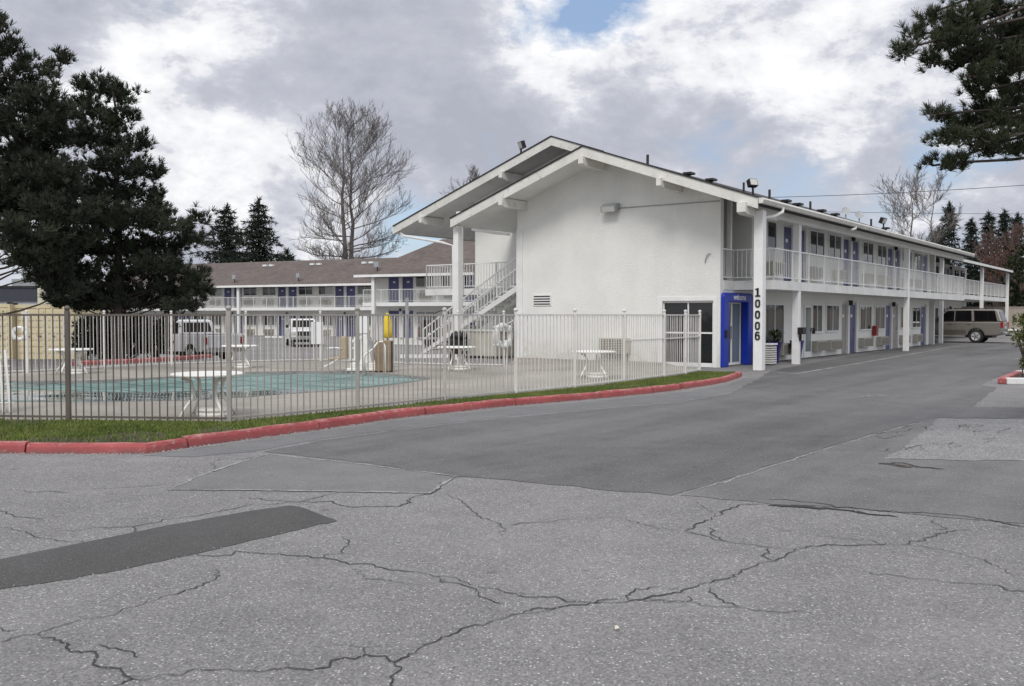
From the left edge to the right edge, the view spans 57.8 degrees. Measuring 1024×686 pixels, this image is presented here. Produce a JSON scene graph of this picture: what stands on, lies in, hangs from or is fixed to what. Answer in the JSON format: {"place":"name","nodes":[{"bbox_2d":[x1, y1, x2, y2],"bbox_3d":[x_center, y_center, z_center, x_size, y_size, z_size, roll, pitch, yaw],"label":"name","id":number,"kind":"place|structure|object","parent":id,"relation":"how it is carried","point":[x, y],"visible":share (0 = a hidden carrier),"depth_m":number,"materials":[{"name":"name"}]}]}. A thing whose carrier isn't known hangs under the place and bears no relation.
{"place":"outdoors","nodes":[
{"label":"outdoors","id":0,"kind":"place"},
{"bbox_2d":[0,279,133,313],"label":"warehouse","id":1,"kind":"structure","parent":0,"point":[20,293],"depth_m":71.77,"materials":[{"name":"grey metal"}]},
{"bbox_2d":[0,358,694,421],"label":"pool deck","id":2,"kind":"structure","parent":0,"point":[669,368],"depth_m":19.73,"materials":[{"name":"concrete"}]},
{"bbox_2d":[0,350,13,412],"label":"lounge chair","id":3,"kind":"object","parent":2,"relation":"on","point":[6,375],"visible":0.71,"depth_m":14.31,"materials":[{"name":"white plastic"}]},
{"bbox_2d":[48,348,93,373],"bbox_3d":[-11.225,0.470,23.625,1.060,0.653,1.060,2,2,44],"label":"patio table","id":4,"kind":"object","parent":2,"relation":"on","point":[79,350],"visible":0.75,"depth_m":23.57,"materials":[{"name":"white plastic"}]},
{"bbox_2d":[170,371,244,416],"bbox_3d":[-4.520,0.768,13.780,1.060,0.653,1.060,0,2,-11],"label":"patio table","id":5,"kind":"object","parent":2,"relation":"on","point":[186,376],"visible":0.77,"depth_m":13.59,"materials":[{"name":"white plastic"}]},
{"bbox_2d":[196,378,232,416],"bbox_3d":[-4.430,0.803,13.811,0.520,0.560,0.520,0,2,-11],"label":"umbrella stand","id":6,"kind":"object","parent":2,"relation":"on","point":[209,411],"visible":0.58,"depth_m":13.64,"materials":[{"name":"white plastic"}]},
{"bbox_2d":[222,345,258,367],"bbox_3d":[-7.736,0.389,26.324,1.060,0.653,1.060,-1,2,-23],"label":"patio table","id":7,"kind":"object","parent":2,"relation":"on","point":[245,355],"visible":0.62,"depth_m":26.11,"materials":[{"name":"white plastic"}]},
{"bbox_2d":[1,310,504,372],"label":"pool fence","id":8,"kind":"object","parent":2,"relation":"on","point":[27,370],"visible":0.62,"depth_m":27.31,"materials":[{"name":"metal"}]},
{"bbox_2d":[311,322,322,346],"bbox_3d":[-6.369,-0.055,30.324,0.407,1.276,0.047,0,2,0],"label":"pool sign","id":9,"kind":"object","parent":8,"relation":"attached to","point":[318,332],"visible":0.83,"depth_m":30.29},
{"bbox_2d":[324,335,374,370],"bbox_3d":[-4.234,0.255,24.614,1.438,0.962,0.510,0,2,0],"label":"pool lift","id":10,"kind":"object","parent":2,"relation":"on","point":[364,352],"visible":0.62,"depth_m":24.49,"materials":[{"name":"white plastic"}]},
{"bbox_2d":[0,305,700,421],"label":"pool fence","id":11,"kind":"object","parent":2,"relation":"on","point":[228,315],"visible":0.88,"depth_m":14.59,"materials":[{"name":"metal"}]},
{"bbox_2d":[493,320,517,383],"bbox_3d":[-0.111,0.215,17.529,0.122,1.310,0.684,2,2,43],"label":"life ring","id":12,"kind":"object","parent":11,"relation":"hanging from","point":[497,336],"visible":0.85,"depth_m":17.44,"materials":[{"name":"white plastic"}]},
{"bbox_2d":[359,316,366,355],"bbox_3d":[-4.420,-0.068,27.622,0.270,1.466,0.047,0,2,0],"label":"pool sign","id":13,"kind":"object","parent":2,"relation":"on","point":[364,324],"visible":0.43,"depth_m":27.59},
{"bbox_2d":[363,340,385,372],"bbox_3d":[-3.567,0.352,24.110,0.604,0.840,0.464,0,2,-6],"label":"pool handrail","id":14,"kind":"object","parent":2,"relation":"on","point":[364,366],"visible":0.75,"depth_m":23.91,"materials":[{"name":"white metal"}]},
{"bbox_2d":[375,340,392,371],"bbox_3d":[-3.372,0.347,24.425,0.470,0.830,0.440,0,2,-9],"label":"towel bin","id":15,"kind":"object","parent":2,"relation":"on","point":[381,356],"visible":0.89,"depth_m":24.21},
{"bbox_2d":[384,312,392,339],"bbox_3d":[-3.526,-0.082,26.209,0.400,1.580,0.400,0,2,0],"label":"patio umbrella","id":16,"kind":"object","parent":2,"relation":"on","point":[386,328],"visible":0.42,"depth_m":26.11,"materials":[{"name":"yellow fabric"}]},
{"bbox_2d":[404,298,410,364],"bbox_3d":[-3.172,-0.357,28.002,0.220,2.020,0.220,0,2,0],"label":"shower post","id":17,"kind":"object","parent":2,"relation":"on","point":[406,308],"visible":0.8,"depth_m":27.98,"materials":[{"name":"grey metal"}]},
{"bbox_2d":[437,346,475,370],"bbox_3d":[-1.523,0.419,25.324,1.060,0.653,1.060,-1,2,-29],"label":"patio table","id":18,"kind":"object","parent":2,"relation":"on","point":[455,347],"visible":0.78,"depth_m":25.15,"materials":[{"name":"white plastic"}]},
{"bbox_2d":[450,331,469,365],"bbox_3d":[-1.565,0.151,27.417,0.560,1.040,0.540,-1,2,-17],"label":"barbecue grill","id":19,"kind":"object","parent":2,"relation":"on","point":[456,340],"visible":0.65,"depth_m":27.20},
{"bbox_2d":[572,350,615,378],"bbox_3d":[1.953,0.513,22.226,1.060,0.653,1.060,0,2,-6],"label":"patio table","id":20,"kind":"object","parent":2,"relation":"on","point":[603,352],"visible":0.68,"depth_m":21.98,"materials":[{"name":"white plastic"}]},
{"bbox_2d":[0,370,734,442],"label":"grass","id":21,"kind":"structure","parent":0,"point":[184,425],"depth_m":12.71,"materials":[{"name":"plant"}]},
{"bbox_2d":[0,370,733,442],"bbox_3d":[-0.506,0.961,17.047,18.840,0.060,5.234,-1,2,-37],"label":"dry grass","id":22,"kind":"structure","parent":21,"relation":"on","point":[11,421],"depth_m":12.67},
{"bbox_2d":[0,331,1023,685],"bbox_3d":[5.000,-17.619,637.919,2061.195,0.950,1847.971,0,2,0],"label":"asphalt ground","id":23,"kind":"structure","parent":0,"point":[104,493],"depth_m":5.43,"materials":[{"name":"asphalt"}]},
{"bbox_2d":[0,302,14,358],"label":"shipping container","id":24,"kind":"object","parent":23,"relation":"on","point":[7,307],"visible":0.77,"depth_m":39.55,"materials":[{"name":"paint"}]},
{"bbox_2d":[0,308,8,357],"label":"door","id":25,"kind":"structure","parent":24,"relation":"in","point":[5,310],"depth_m":39.54,"materials":[{"name":"paint"}]},
{"bbox_2d":[0,9,110,313],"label":"pine tree","id":26,"kind":"object","parent":23,"relation":"on","point":[35,170],"visible":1,"depth_m":30.48,"materials":[{"name":"green plant"}]},
{"bbox_2d":[13,303,127,358],"bbox_3d":[-20.236,-0.569,42.963,2.772,2.500,6.075,0,2,-2],"label":"shipping container","id":27,"kind":"object","parent":23,"relation":"on","point":[43,309],"visible":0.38,"depth_m":39.99,"materials":[{"name":"metal"}]},
{"bbox_2d":[16,308,45,357],"bbox_3d":[-20.740,-0.418,39.973,1.226,2.180,0.133,0,2,-2],"label":"door","id":28,"kind":"structure","parent":27,"relation":"in","point":[20,346],"depth_m":39.97,"materials":[{"name":"paint"}]},
{"bbox_2d":[46,308,74,358],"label":"door","id":29,"kind":"structure","parent":27,"relation":"in","point":[48,310],"depth_m":40.01,"materials":[{"name":"paint"}]},
{"bbox_2d":[38,634,131,685],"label":"asphalt crack","id":30,"kind":"object","parent":23,"relation":"on","point":[97,655],"visible":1,"depth_m":4.32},
{"bbox_2d":[26,66,220,358],"bbox_3d":[-14.418,-4.603,33.994,7.942,11.021,5.077,0,2,0],"label":"pine tree","id":31,"kind":"object","parent":23,"relation":"on","point":[120,294],"visible":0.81,"depth_m":33.53,"materials":[{"name":"green plant"}]},
{"bbox_2d":[71,311,181,358],"bbox_3d":[-15.676,-0.307,37.727,4.510,2.169,2.576,0,2,11],"label":"shrub","id":32,"kind":"object","parent":23,"relation":"on","point":[162,338],"visible":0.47,"depth_m":37.11,"materials":[{"name":"green plant"}]},
{"bbox_2d":[72,354,212,365],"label":"red kerb","id":33,"kind":"structure","parent":23,"relation":"on","point":[200,356],"depth_m":31.09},
{"bbox_2d":[0,506,336,588],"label":"asphalt patch","id":34,"kind":"object","parent":23,"relation":"on","point":[134,549],"visible":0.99,"depth_m":6.19,"materials":[{"name":"asphalt"}]},
{"bbox_2d":[147,320,244,358],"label":"pickup truck","id":35,"kind":"object","parent":23,"relation":"on","point":[178,339],"visible":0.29,"depth_m":40.95,"materials":[{"name":"paint"}]},
{"bbox_2d":[2,371,429,401],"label":"pool wall","id":36,"kind":"structure","parent":23,"relation":"on","point":[157,378],"depth_m":21.80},
{"bbox_2d":[0,373,424,401],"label":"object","id":37,"kind":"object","parent":36,"relation":"on","point":[140,390],"visible":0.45,"depth_m":19.69,"materials":[{"name":"liquid"}]},
{"bbox_2d":[188,203,270,263],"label":"fir tree","id":38,"kind":"object","parent":23,"relation":"on","point":[228,247],"visible":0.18,"depth_m":106.91,"materials":[{"name":"green plant"}]},
{"bbox_2d":[220,194,299,262],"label":"fir tree","id":39,"kind":"object","parent":23,"relation":"on","point":[258,234],"visible":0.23,"depth_m":104.96,"materials":[{"name":"green plant"}]},
{"bbox_2d":[131,257,397,336],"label":"motel wing","id":40,"kind":"structure","parent":23,"relation":"on","point":[334,286],"depth_m":87.54,"materials":[{"name":"paint"}]},
{"bbox_2d":[289,287,296,306],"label":"door","id":41,"kind":"structure","parent":40,"relation":"in","point":[292,290],"depth_m":86.84,"materials":[{"name":"blue metal"}]},
{"bbox_2d":[336,286,343,306],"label":"door","id":42,"kind":"structure","parent":40,"relation":"in","point":[339,289],"depth_m":84.58,"materials":[{"name":"blue metal"}]},
{"bbox_2d":[347,286,354,306],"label":"door","id":43,"kind":"structure","parent":40,"relation":"in","point":[350,289],"depth_m":84.07,"materials":[{"name":"blue metal"}]},
{"bbox_2d":[347,316,354,335],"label":"door","id":44,"kind":"structure","parent":40,"relation":"in","point":[353,317],"depth_m":84.16,"materials":[{"name":"blue metal"}]},
{"bbox_2d":[286,319,318,346],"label":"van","id":45,"kind":"object","parent":23,"relation":"on","point":[294,331],"visible":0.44,"depth_m":63.33,"materials":[{"name":"paint"}]},
{"bbox_2d":[169,454,454,492],"bbox_3d":[-1.845,1.309,9.509,2.610,0.001,2.368,0,2,0],"label":"asphalt patch","id":46,"kind":"object","parent":23,"relation":"on","point":[283,472],"visible":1,"depth_m":9.11,"materials":[{"name":"asphalt"}]},
{"bbox_2d":[172,476,454,492],"bbox_3d":[-1.834,1.330,8.732,2.552,0.001,0.865,0,2,0],"label":"worn edge","id":47,"kind":"object","parent":46,"relation":"on","point":[442,483],"visible":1,"depth_m":8.42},
{"bbox_2d":[0,384,679,453],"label":"red kerb","id":48,"kind":"structure","parent":23,"relation":"on","point":[183,442],"depth_m":12.52,"materials":[{"name":"concrete"}]},
{"bbox_2d":[132,609,551,679],"bbox_3d":[-0.636,1.462,4.413,2.145,0.001,0.360,-1,2,-28],"label":"asphalt crack","id":49,"kind":"object","parent":23,"relation":"on","point":[330,662],"visible":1,"depth_m":4.29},
{"bbox_2d":[284,97,419,259],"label":"bare tree","id":50,"kind":"object","parent":23,"relation":"on","point":[350,246],"visible":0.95,"depth_m":110.71,"materials":[{"name":"grey plant"}]},
{"bbox_2d":[196,551,531,593],"bbox_3d":[-0.944,1.419,5.841,2.582,0.001,0.271,1,2,22],"label":"asphalt crack","id":51,"kind":"object","parent":23,"relation":"on","point":[338,560],"visible":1,"depth_m":6.10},
{"bbox_2d":[353,239,474,342],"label":"motel wing","id":52,"kind":"structure","parent":23,"relation":"on","point":[395,282],"depth_m":69.81,"materials":[{"name":"paint"}]},
{"bbox_2d":[389,278,398,301],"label":"door","id":53,"kind":"structure","parent":52,"relation":"in","point":[393,282],"depth_m":70.74,"materials":[{"name":"blue metal"}]},
{"bbox_2d":[403,277,412,301],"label":"door","id":54,"kind":"structure","parent":52,"relation":"in","point":[407,281],"depth_m":70.18,"materials":[{"name":"blue metal"}]},
{"bbox_2d":[416,277,432,286],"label":"window","id":55,"kind":"structure","parent":52,"relation":"in","point":[420,281],"depth_m":69.51,"materials":[{"name":"black glass"}]},
{"bbox_2d":[416,317,464,345],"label":"parked car","id":56,"kind":"object","parent":23,"relation":"on","point":[437,323],"visible":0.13,"depth_m":62.13,"materials":[{"name":"paint"}]},
{"bbox_2d":[149,378,756,456],"bbox_3d":[1.476,1.096,16.588,1.798,0.001,16.527,1,2,39],"label":"kerb gutter","id":57,"kind":"object","parent":23,"relation":"on","point":[254,445],"visible":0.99,"depth_m":14.17,"materials":[{"name":"concrete"}]},
{"bbox_2d":[442,165,478,195],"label":"bare tree","id":58,"kind":"object","parent":23,"relation":"on","point":[473,173],"visible":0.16,"depth_m":93.12,"materials":[{"name":"grey plant"}]},
{"bbox_2d":[0,376,1023,685],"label":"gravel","id":59,"kind":"structure","parent":23,"relation":"on","point":[496,564],"depth_m":5.25,"materials":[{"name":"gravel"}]},
{"bbox_2d":[265,342,1023,494],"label":"asphalt lane","id":60,"kind":"structure","parent":23,"relation":"on","point":[747,428],"depth_m":12.93,"materials":[{"name":"asphalt"}]},
{"bbox_2d":[392,136,974,370],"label":"motel building","id":61,"kind":"structure","parent":23,"relation":"on","point":[552,225],"depth_m":31.39,"materials":[{"name":"paint"}]},
{"bbox_2d":[662,301,712,366],"bbox_3d":[5.508,-0.304,28.901,1.800,2.060,0.120,1,2,37],"label":"window","id":62,"kind":"structure","parent":61,"relation":"in","point":[671,307],"depth_m":28.83,"materials":[{"name":"glass"}]},
{"bbox_2d":[729,302,740,364],"bbox_3d":[6.932,-0.304,29.236,0.120,2.000,1.460,1,2,37],"label":"glass door","id":63,"kind":"structure","parent":61,"relation":"in","point":[734,307],"depth_m":29.50,"materials":[{"name":"white paint"}]},
{"bbox_2d":[766,221,776,249],"bbox_3d":[8.768,-3.647,31.279,0.070,0.950,0.880,1,2,37],"label":"window","id":64,"kind":"structure","parent":61,"relation":"in","point":[771,226],"depth_m":31.28,"materials":[{"name":"glass"}]},
{"bbox_2d":[765,303,784,342],"bbox_3d":[8.966,-0.637,31.635,0.070,1.430,1.760,1,2,37],"label":"window","id":65,"kind":"structure","parent":61,"relation":"in","point":[775,312],"depth_m":31.70,"materials":[{"name":"glass"}]},
{"bbox_2d":[783,227,790,280],"bbox_3d":[9.661,-3.070,32.696,0.045,2.020,0.860,1,2,37],"label":"door","id":66,"kind":"structure","parent":61,"relation":"in","point":[787,231],"depth_m":32.79,"materials":[{"name":"blue metal"}]},
{"bbox_2d":[803,305,812,357],"bbox_3d":[10.963,-0.427,34.287,0.108,1.920,0.780,1,2,37],"label":"glass door","id":67,"kind":"structure","parent":61,"relation":"in","point":[807,321],"depth_m":34.24,"materials":[{"name":"white paint"}]},
{"bbox_2d":[809,229,824,256],"bbox_3d":[11.510,-3.759,34.959,0.070,0.950,1.680,1,2,37],"label":"window","id":68,"kind":"structure","parent":61,"relation":"in","point":[816,238],"depth_m":34.93,"materials":[{"name":"glass"}]},
{"bbox_2d":[811,304,822,332],"bbox_3d":[11.564,-0.932,35.116,0.070,1.090,1.160,1,2,37],"label":"window","id":69,"kind":"structure","parent":61,"relation":"in","point":[817,309],"depth_m":35.11,"materials":[{"name":"glass"}]},
{"bbox_2d":[825,304,839,331],"bbox_3d":[12.654,-0.981,36.579,0.070,1.080,1.610,1,2,37],"label":"window","id":70,"kind":"structure","parent":61,"relation":"in","point":[832,311],"depth_m":36.56,"materials":[{"name":"glass"}]},
{"bbox_2d":[828,233,841,259],"bbox_3d":[12.782,-3.810,36.666,0.070,0.950,1.580,1,2,37],"label":"window","id":71,"kind":"structure","parent":61,"relation":"in","point":[834,241],"depth_m":36.64,"materials":[{"name":"glass"}]},
{"bbox_2d":[841,304,845,353],"bbox_3d":[13.543,-0.569,37.987,0.045,2.020,0.760,1,2,37],"label":"door","id":72,"kind":"structure","parent":61,"relation":"in","point":[843,351],"depth_m":38.09,"materials":[{"name":"grey metal"}]},
{"bbox_2d":[843,239,848,285],"bbox_3d":[13.662,-3.232,38.067,0.045,2.020,0.860,1,2,37],"label":"door","id":73,"kind":"structure","parent":61,"relation":"in","point":[846,242],"depth_m":38.17,"materials":[{"name":"blue metal"}]},
{"bbox_2d":[850,305,854,352],"bbox_3d":[14.224,-0.595,38.863,0.088,2.020,0.940,1,2,37],"label":"door","id":74,"kind":"structure","parent":61,"relation":"in","point":[852,307],"depth_m":38.99,"materials":[{"name":"blue metal"}]},
{"bbox_2d":[852,241,857,286],"bbox_3d":[14.397,-3.261,39.015,0.088,2.020,0.960,1,2,37],"label":"door","id":75,"kind":"structure","parent":61,"relation":"in","point":[855,244],"depth_m":39.18,"materials":[{"name":"blue metal"}]},
{"bbox_2d":[859,305,871,330],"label":"window","id":76,"kind":"structure","parent":61,"relation":"in","point":[865,311],"depth_m":40.15,"materials":[{"name":"glass"}]},
{"bbox_2d":[862,241,873,264],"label":"window","id":77,"kind":"structure","parent":61,"relation":"in","point":[867,247],"depth_m":40.26,"materials":[{"name":"glass"}]},
{"bbox_2d":[874,306,884,329],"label":"window","id":78,"kind":"structure","parent":61,"relation":"in","point":[879,311],"depth_m":41.90,"materials":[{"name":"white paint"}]},
{"bbox_2d":[877,244,886,264],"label":"window","id":79,"kind":"structure","parent":61,"relation":"in","point":[881,249],"depth_m":42.01,"materials":[{"name":"glass"}]},
{"bbox_2d":[885,306,889,348],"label":"door","id":80,"kind":"structure","parent":61,"relation":"in","point":[887,307],"depth_m":43.35,"materials":[{"name":"blue metal"}]},
{"bbox_2d":[892,306,896,347],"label":"door","id":81,"kind":"structure","parent":61,"relation":"in","point":[894,307],"depth_m":44.34,"materials":[{"name":"grey metal"}]},
{"bbox_2d":[911,307,920,327],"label":"window","id":82,"kind":"structure","parent":61,"relation":"in","point":[916,311],"depth_m":47.26,"materials":[{"name":"glass"}]},
{"bbox_2d":[913,252,921,271],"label":"window","id":83,"kind":"structure","parent":61,"relation":"in","point":[917,257],"depth_m":47.28,"materials":[{"name":"glass"}]},
{"bbox_2d":[920,307,924,344],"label":"door","id":84,"kind":"structure","parent":61,"relation":"in","point":[922,308],"depth_m":48.86,"materials":[{"name":"blue metal"}]},
{"bbox_2d":[679,371,741,388],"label":"red kerb","id":85,"kind":"structure","parent":23,"relation":"on","point":[711,381],"depth_m":21.15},
{"bbox_2d":[513,529,969,614],"bbox_3d":[1.655,1.415,5.963,3.958,0.001,0.347,-1,2,-32],"label":"asphalt crack","id":86,"kind":"object","parent":23,"relation":"on","point":[725,578],"visible":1,"depth_m":5.59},
{"bbox_2d":[765,343,777,364],"bbox_3d":[8.150,0.340,29.625,0.520,0.670,0.480,1,2,37],"label":"trash can","id":87,"kind":"object","parent":23,"relation":"on","point":[770,355],"visible":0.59,"depth_m":29.41,"materials":[{"name":"paint"}]},
{"bbox_2d":[766,329,781,363],"bbox_3d":[8.680,0.086,30.709,0.801,1.171,0.675,-1,2,-17],"label":"planter","id":88,"kind":"object","parent":23,"relation":"on","point":[777,336],"visible":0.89,"depth_m":30.56,"materials":[{"name":"green plant"}]},
{"bbox_2d":[771,505,896,516],"bbox_3d":[2.625,1.365,7.610,1.009,0.001,0.150,1,2,27],"label":"asphalt crack","id":89,"kind":"object","parent":23,"relation":"on","point":[807,506],"visible":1,"depth_m":7.68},
{"bbox_2d":[683,419,1023,522],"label":"asphalt patch","id":90,"kind":"object","parent":23,"relation":"on","point":[858,467],"visible":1,"depth_m":8.79,"materials":[{"name":"asphalt"}]},
{"bbox_2d":[681,418,933,494],"bbox_3d":[3.996,1.252,11.300,0.125,0.001,7.910,1,2,39],"label":"worn edge","id":91,"kind":"object","parent":90,"relation":"on","point":[794,459],"visible":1,"depth_m":10.08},
{"bbox_2d":[884,419,1023,460],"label":"asphalt patch","id":92,"kind":"object","parent":90,"relation":"on","point":[1008,443],"visible":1,"depth_m":11.67,"materials":[{"name":"asphalt"}]},
{"bbox_2d":[871,163,955,242],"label":"bare tree","id":93,"kind":"object","parent":23,"relation":"on","point":[909,205],"visible":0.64,"depth_m":93.81,"materials":[{"name":"grey plant"}]},
{"bbox_2d":[895,169,964,246],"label":"bare tree","id":94,"kind":"object","parent":23,"relation":"on","point":[916,200],"visible":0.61,"depth_m":97.14,"materials":[{"name":"grey plant"}]},
{"bbox_2d":[936,201,966,302],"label":"fir tree","id":95,"kind":"object","parent":23,"relation":"on","point":[950,234],"visible":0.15,"depth_m":119.27,"materials":[{"name":"green plant"}]},
{"bbox_2d":[885,0,1023,176],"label":"pine tree","id":96,"kind":"object","parent":23,"relation":"on","point":[984,55],"visible":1,"depth_m":10.15,"materials":[{"name":"green plant"}]},
{"bbox_2d":[935,308,1011,342],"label":"parked car","id":97,"kind":"object","parent":23,"relation":"on","point":[969,322],"visible":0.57,"depth_m":53.08,"materials":[{"name":"paint"}]},
{"bbox_2d":[935,256,1012,342],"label":"motel wing","id":98,"kind":"structure","parent":23,"relation":"on","point":[941,307],"depth_m":64.10,"materials":[{"name":"paint"}]},
{"bbox_2d":[956,217,991,306],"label":"fir tree","id":99,"kind":"object","parent":23,"relation":"on","point":[972,230],"visible":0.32,"depth_m":129.18,"materials":[{"name":"green plant"}]},
{"bbox_2d":[967,210,1009,306],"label":"fir tree","id":100,"kind":"object","parent":23,"relation":"on","point":[989,218],"visible":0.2,"depth_m":129.22,"materials":[{"name":"green plant"}]},
{"bbox_2d":[962,307,1023,330],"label":"boundary wall","id":101,"kind":"structure","parent":23,"relation":"on","point":[1014,310],"depth_m":70.64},
{"bbox_2d":[969,222,1023,306],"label":"bare tree","id":102,"kind":"object","parent":23,"relation":"on","point":[1015,234],"visible":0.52,"depth_m":88.45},
{"bbox_2d":[982,246,1018,306],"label":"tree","id":103,"kind":"object","parent":23,"relation":"on","point":[1000,273],"visible":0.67,"depth_m":83.92,"materials":[{"name":"brown plant"}]},
{"bbox_2d":[989,208,1023,306],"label":"fir tree","id":104,"kind":"object","parent":23,"relation":"on","point":[1004,222],"visible":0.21,"depth_m":131.19,"materials":[{"name":"green plant"}]},
{"bbox_2d":[998,371,1020,383],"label":"red kerb","id":105,"kind":"structure","parent":23,"relation":"on","point":[1002,380],"depth_m":21.97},
{"bbox_2d":[1000,237,1023,306],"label":"evergreen tree","id":106,"kind":"object","parent":23,"relation":"on","point":[1016,261],"visible":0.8,"depth_m":79.78,"materials":[{"name":"green plant"}]},
{"bbox_2d":[1006,370,1023,384],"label":"white kerb","id":107,"kind":"structure","parent":23,"relation":"on","point":[1019,381],"depth_m":21.33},
{"bbox_2d":[1008,212,1023,306],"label":"fir tree","id":108,"kind":"object","parent":23,"relation":"on","point":[1018,219],"visible":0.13,"depth_m":133.24,"materials":[{"name":"green plant"}]},
{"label":"utility pole","id":109,"kind":"object","parent":23,"relation":"on","visible":0},
{"bbox_2d":[771,185,1022,197],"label":"power cable","id":110,"kind":"object","parent":109,"relation":"attached to","point":[901,192],"visible":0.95,"depth_m":72.71,"materials":[{"name":"metal"}]},
{"bbox_2d":[0,0,1023,286],"label":"sky","id":111,"kind":"structure","parent":0,"point":[793,97],"materials":[{"name":"white"}]},
{"bbox_2d":[1008,312,1023,377],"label":"young tree","id":112,"kind":"object","parent":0,"point":[1018,334],"visible":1,"depth_m":22.37,"materials":[{"name":"green plant"}]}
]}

